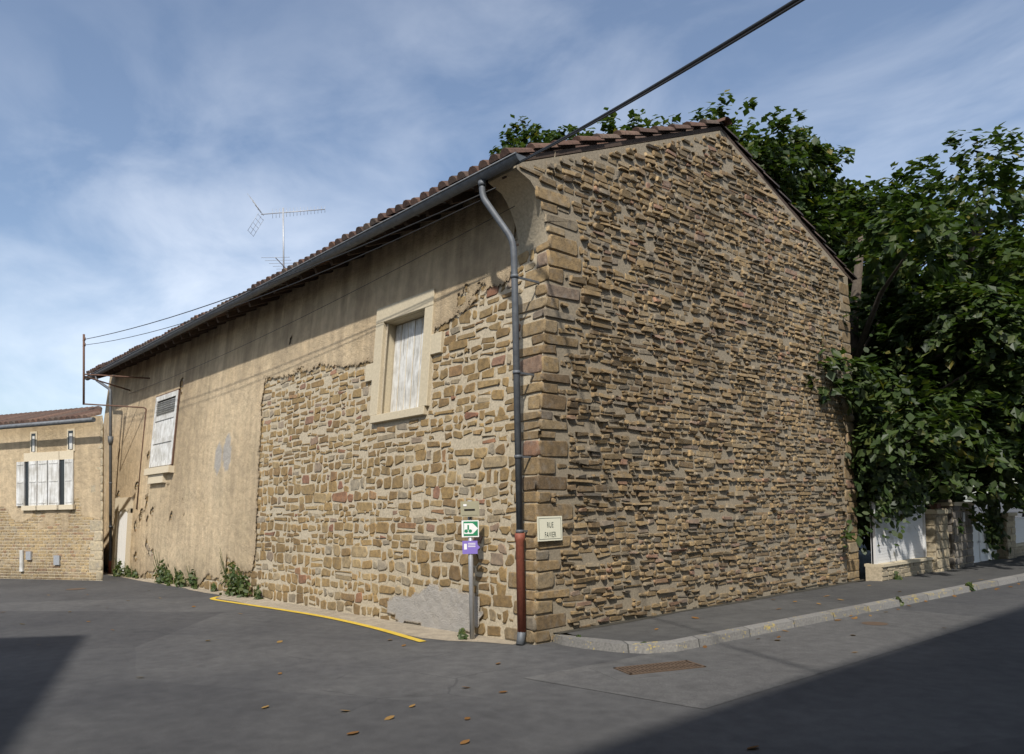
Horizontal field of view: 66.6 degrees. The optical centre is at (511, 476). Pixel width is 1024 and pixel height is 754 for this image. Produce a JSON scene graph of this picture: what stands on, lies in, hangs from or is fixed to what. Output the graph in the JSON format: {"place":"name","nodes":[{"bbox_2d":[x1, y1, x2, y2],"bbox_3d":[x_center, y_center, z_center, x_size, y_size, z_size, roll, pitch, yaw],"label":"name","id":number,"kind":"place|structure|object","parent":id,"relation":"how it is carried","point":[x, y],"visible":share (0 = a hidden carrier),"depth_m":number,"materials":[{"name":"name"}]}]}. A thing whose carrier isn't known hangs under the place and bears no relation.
{"place":"outdoors","nodes":[
{"label":"outdoors","id":0,"kind":"place"},
{"bbox_2d":[0,415,102,580],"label":"building wall","id":1,"kind":"structure","parent":0,"point":[77,546],"depth_m":19.85,"materials":[{"name":"beige brick"}]},
{"bbox_2d":[16,428,74,571],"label":"building windows","id":2,"kind":"structure","parent":1,"relation":"in","point":[44,480],"depth_m":19.98,"materials":[{"name":"white wood"}]},
{"bbox_2d":[0,417,99,532],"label":"plaster wall","id":3,"kind":"structure","parent":1,"relation":"attached to","point":[14,445],"depth_m":19.90,"materials":[{"name":"beige paint"}]},
{"bbox_2d":[0,406,101,424],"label":"building roof","id":4,"kind":"structure","parent":1,"relation":"on","point":[59,414],"depth_m":20.19,"materials":[{"name":"brown tile"}]},
{"bbox_2d":[0,417,95,429],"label":"roof gutter","id":5,"kind":"object","parent":4,"relation":"attached to","point":[50,423],"visible":1,"depth_m":19.45,"materials":[{"name":"metal"}]},
{"bbox_2d":[102,425,103,572],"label":"building return wall","id":6,"kind":"structure","parent":0,"point":[103,500],"depth_m":21.59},
{"bbox_2d":[0,502,1023,753],"bbox_3d":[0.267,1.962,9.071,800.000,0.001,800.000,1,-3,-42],"label":"asphalt ground","id":7,"kind":"structure","parent":0,"point":[102,666],"depth_m":6.77,"materials":[{"name":"grey asphalt"}]},
{"bbox_2d":[103,572,515,644],"bbox_3d":[-6.389,2.370,15.983,0.609,0.001,18.800,1,-3,-42],"label":"gravel strip","id":8,"kind":"object","parent":7,"relation":"on","point":[414,630],"visible":0.71,"depth_m":11.37,"materials":[{"name":"beige gravel"}]},
{"bbox_2d":[467,500,474,638],"bbox_3d":[-0.504,1.147,9.582,0.060,1.700,0.057,1,-3,-42],"label":"sign pole","id":9,"kind":"object","parent":8,"relation":"on","point":[471,596],"visible":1,"depth_m":9.55,"materials":[{"name":"grey metal"}]},
{"bbox_2d":[460,501,479,553],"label":"signs","id":10,"kind":"object","parent":9,"relation":"attached to","point":[470,528],"visible":1,"depth_m":9.56,"materials":[{"name":"multicoloured metal"}]},
{"bbox_2d":[210,596,424,641],"bbox_3d":[-3.361,2.152,12.208,0.356,0.001,7.245,1,-3,-41],"label":"yellow line","id":11,"kind":"object","parent":7,"relation":"on","point":[384,630],"visible":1,"depth_m":11.46,"materials":[{"name":"paint"}]},
{"bbox_2d":[104,150,555,644],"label":"long wall","id":12,"kind":"structure","parent":7,"relation":"on","point":[357,512],"depth_m":11.12,"materials":[{"name":"stone"}]},
{"bbox_2d":[82,334,149,508],"bbox_3d":[-10.633,-1.402,20.765,1.462,4.602,1.785,1,-3,-42],"label":"pole and downpipe","id":13,"kind":"object","parent":12,"relation":"attached to","point":[84,345],"depth_m":20.37,"materials":[{"name":"metal"}]},
{"bbox_2d":[87,0,804,393],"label":"cables","id":14,"kind":"object","parent":13,"relation":"attached to","point":[715,50],"visible":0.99,"depth_m":7.22,"materials":[{"name":"black plastic"}]},
{"bbox_2d":[111,497,133,573],"bbox_3d":[-10.500,1.616,21.021,0.193,2.081,1.450,1,-3,-42],"label":"door","id":15,"kind":"structure","parent":12,"relation":"attached to","point":[123,513],"depth_m":21.04,"materials":[{"name":"wood"}]},
{"bbox_2d":[103,189,514,631],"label":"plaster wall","id":16,"kind":"structure","parent":12,"relation":"attached to","point":[212,480],"depth_m":15.55,"materials":[{"name":"beige paint"}]},
{"bbox_2d":[144,389,179,483],"bbox_3d":[-8.603,-0.947,19.168,0.314,2.246,1.800,1,-3,-42],"label":"shutter window","id":17,"kind":"structure","parent":16,"relation":"attached to","point":[159,469],"depth_m":19.11,"materials":[{"name":"white wood"}]},
{"bbox_2d":[85,152,539,644],"bbox_3d":[-5.947,-0.464,15.995,0.677,5.688,18.780,1,-3,-42],"label":"gutter and pipes","id":18,"kind":"object","parent":12,"relation":"attached to","point":[480,177],"visible":0.94,"depth_m":10.01,"materials":[{"name":"metal"}]},
{"bbox_2d":[109,533,525,631],"bbox_3d":[-5.481,1.678,15.317,0.124,1.300,16.800,1,-3,-42],"label":"downpipe base","id":19,"kind":"object","parent":12,"relation":"attached to","point":[520,583],"visible":0.96,"depth_m":9.10,"materials":[{"name":"brown metal"}]},
{"bbox_2d":[365,288,443,423],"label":"window","id":20,"kind":"structure","parent":12,"relation":"attached to","point":[415,345],"depth_m":11.83,"materials":[{"name":"stone"}]},
{"bbox_2d":[86,116,856,378],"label":"roof","id":21,"kind":"structure","parent":12,"relation":"on","point":[598,141],"depth_m":12.04,"materials":[{"name":"tile"}]},
{"bbox_2d":[247,193,324,267],"bbox_3d":[-4.623,-4.720,15.821,1.247,1.962,1.176,1,-3,-42],"label":"tv antenna","id":22,"kind":"object","parent":21,"relation":"on","point":[293,211],"visible":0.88,"depth_m":15.84,"materials":[{"name":"grey metal"}]},
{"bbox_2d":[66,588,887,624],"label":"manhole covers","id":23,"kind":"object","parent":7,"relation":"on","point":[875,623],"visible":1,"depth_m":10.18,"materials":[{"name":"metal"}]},
{"bbox_2d":[5,579,1019,748],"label":"fallen leaves","id":24,"kind":"object","parent":7,"relation":"on","point":[467,740],"visible":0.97,"depth_m":8.66,"materials":[{"name":"brown plant"}]},
{"bbox_2d":[489,114,595,155],"bbox_3d":[1.702,-4.539,26.283,8.558,14.369,7.743,1,-3,-42],"label":"tree","id":25,"kind":"object","parent":7,"relation":"on","point":[532,133],"visible":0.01,"depth_m":25.16,"materials":[{"name":"green plant"}]},
{"bbox_2d":[112,549,975,642],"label":"weeds","id":26,"kind":"object","parent":7,"relation":"on","point":[235,585],"visible":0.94,"depth_m":15.29,"materials":[{"name":"green plant"}]},
{"bbox_2d":[516,89,824,213],"bbox_3d":[4.030,-4.382,23.581,11.424,13.732,11.789,1,-3,-42],"label":"tree","id":27,"kind":"object","parent":7,"relation":"on","point":[810,175],"visible":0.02,"depth_m":19.43,"materials":[{"name":"green plant"}]},
{"bbox_2d":[516,131,859,644],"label":"gable wall","id":28,"kind":"structure","parent":7,"relation":"on","point":[695,439],"depth_m":11.24,"materials":[{"name":"stone"}]},
{"bbox_2d":[488,166,547,255],"bbox_3d":[0.211,-3.399,9.687,0.890,1.264,0.516,1,-3,-42],"label":"curved eave plaster","id":29,"kind":"object","parent":28,"relation":"attached to","point":[515,188],"visible":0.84,"depth_m":9.61,"materials":[{"name":"beige paint"}]},
{"bbox_2d":[537,516,562,540],"bbox_3d":[0.451,0.619,9.243,0.410,0.290,0.007,1,-3,-42],"label":"street plaque","id":30,"kind":"object","parent":28,"relation":"attached to","point":[542,528],"visible":1,"depth_m":9.23,"materials":[{"name":"beige"}]},
{"bbox_2d":[545,532,555,536],"bbox_3d":[0.457,0.690,9.238,0.186,0.064,0.001,1,-3,-42],"label":"sign lettering","id":31,"kind":"object","parent":30,"relation":"attached to","point":[551,534],"visible":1,"depth_m":9.25,"materials":[{"name":"grey paint"}]},
{"bbox_2d":[525,608,994,708],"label":"asphalt patches","id":32,"kind":"object","parent":7,"relation":"on","point":[766,661],"visible":1,"depth_m":8.08,"materials":[{"name":"grey asphalt"}]},
{"bbox_2d":[590,657,730,679],"bbox_3d":[1.446,1.873,7.632,1.240,0.016,0.600,0,-2,-20],"label":"drain grate","id":33,"kind":"object","parent":32,"relation":"on","point":[653,668],"visible":1,"depth_m":7.59,"materials":[{"name":"metal"}]},
{"bbox_2d":[669,113,858,261],"bbox_3d":[6.379,-3.713,21.382,6.514,12.103,7.941,-2,-2,15],"label":"tree","id":34,"kind":"object","parent":7,"relation":"on","point":[823,157],"visible":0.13,"depth_m":19.32,"materials":[{"name":"green plant"}]},
{"bbox_2d":[803,176,1019,553],"bbox_3d":[10.019,-3.317,22.677,10.474,11.315,10.334,1,-3,-42],"label":"garden tree","id":35,"kind":"object","parent":7,"relation":"on","point":[845,194],"visible":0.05,"depth_m":20.09,"materials":[{"name":"green plant"}]},
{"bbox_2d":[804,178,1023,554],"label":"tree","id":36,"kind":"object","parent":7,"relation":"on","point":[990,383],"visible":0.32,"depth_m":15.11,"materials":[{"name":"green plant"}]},
{"bbox_2d":[845,334,1010,573],"bbox_3d":[9.118,-0.265,17.053,8.342,5.149,1.710,1,-3,-42],"label":"ivy creeper","id":37,"kind":"object","parent":36,"relation":"attached to","point":[887,484],"visible":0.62,"depth_m":14.88,"materials":[{"name":"green plant"}]},
{"bbox_2d":[845,121,1023,512],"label":"garden tree","id":38,"kind":"object","parent":7,"relation":"on","point":[1010,264],"visible":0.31,"depth_m":17.11,"materials":[{"name":"green plant"}]},
{"bbox_2d":[925,508,950,571],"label":"gate pier","id":39,"kind":"structure","parent":7,"relation":"on","point":[937,537],"depth_m":16.21,"materials":[{"name":"stone"}]},
{"bbox_2d":[864,542,1023,580],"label":"low wall","id":40,"kind":"structure","parent":7,"relation":"on","point":[886,570],"depth_m":15.09,"materials":[{"name":"stone"}]},
{"bbox_2d":[869,501,1023,563],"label":"fence panels","id":41,"kind":"object","parent":40,"relation":"on","point":[912,542],"visible":0.57,"depth_m":15.51,"materials":[{"name":"grey plastic"}]},
{"bbox_2d":[927,499,974,568],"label":"gate pier","id":42,"kind":"structure","parent":7,"relation":"on","point":[961,550],"depth_m":16.97,"materials":[{"name":"stone"}]},
{"bbox_2d":[931,504,996,562],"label":"garden gate","id":43,"kind":"structure","parent":7,"relation":"on","point":[979,545],"depth_m":18.50,"materials":[{"name":"white paint"}]},
{"bbox_2d":[915,229,1023,516],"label":"garden tree","id":44,"kind":"object","parent":7,"relation":"on","point":[1006,404],"depth_m":22.88,"materials":[{"name":"green plant"}]},
{"bbox_2d":[996,512,1017,558],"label":"gate pier","id":45,"kind":"structure","parent":7,"relation":"on","point":[1009,528],"depth_m":19.29,"materials":[{"name":"stone"}]},
{"bbox_2d":[0,0,1023,501],"label":"sky","id":46,"kind":"structure","parent":0,"point":[136,135],"materials":[{"name":"blue"}]},
{"bbox_2d":[553,555,1023,653],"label":"pavement","id":47,"kind":"structure","parent":0,"point":[679,631],"depth_m":10.75,"materials":[{"name":"concrete"}]},
{"bbox_2d":[555,579,865,633],"bbox_3d":[3.658,1.910,12.032,8.400,0.001,0.158,1,-3,-42],"label":"wall base strip","id":48,"kind":"object","parent":47,"relation":"on","point":[636,619],"visible":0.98,"depth_m":11.27,"materials":[{"name":"grey concrete"}]}
]}

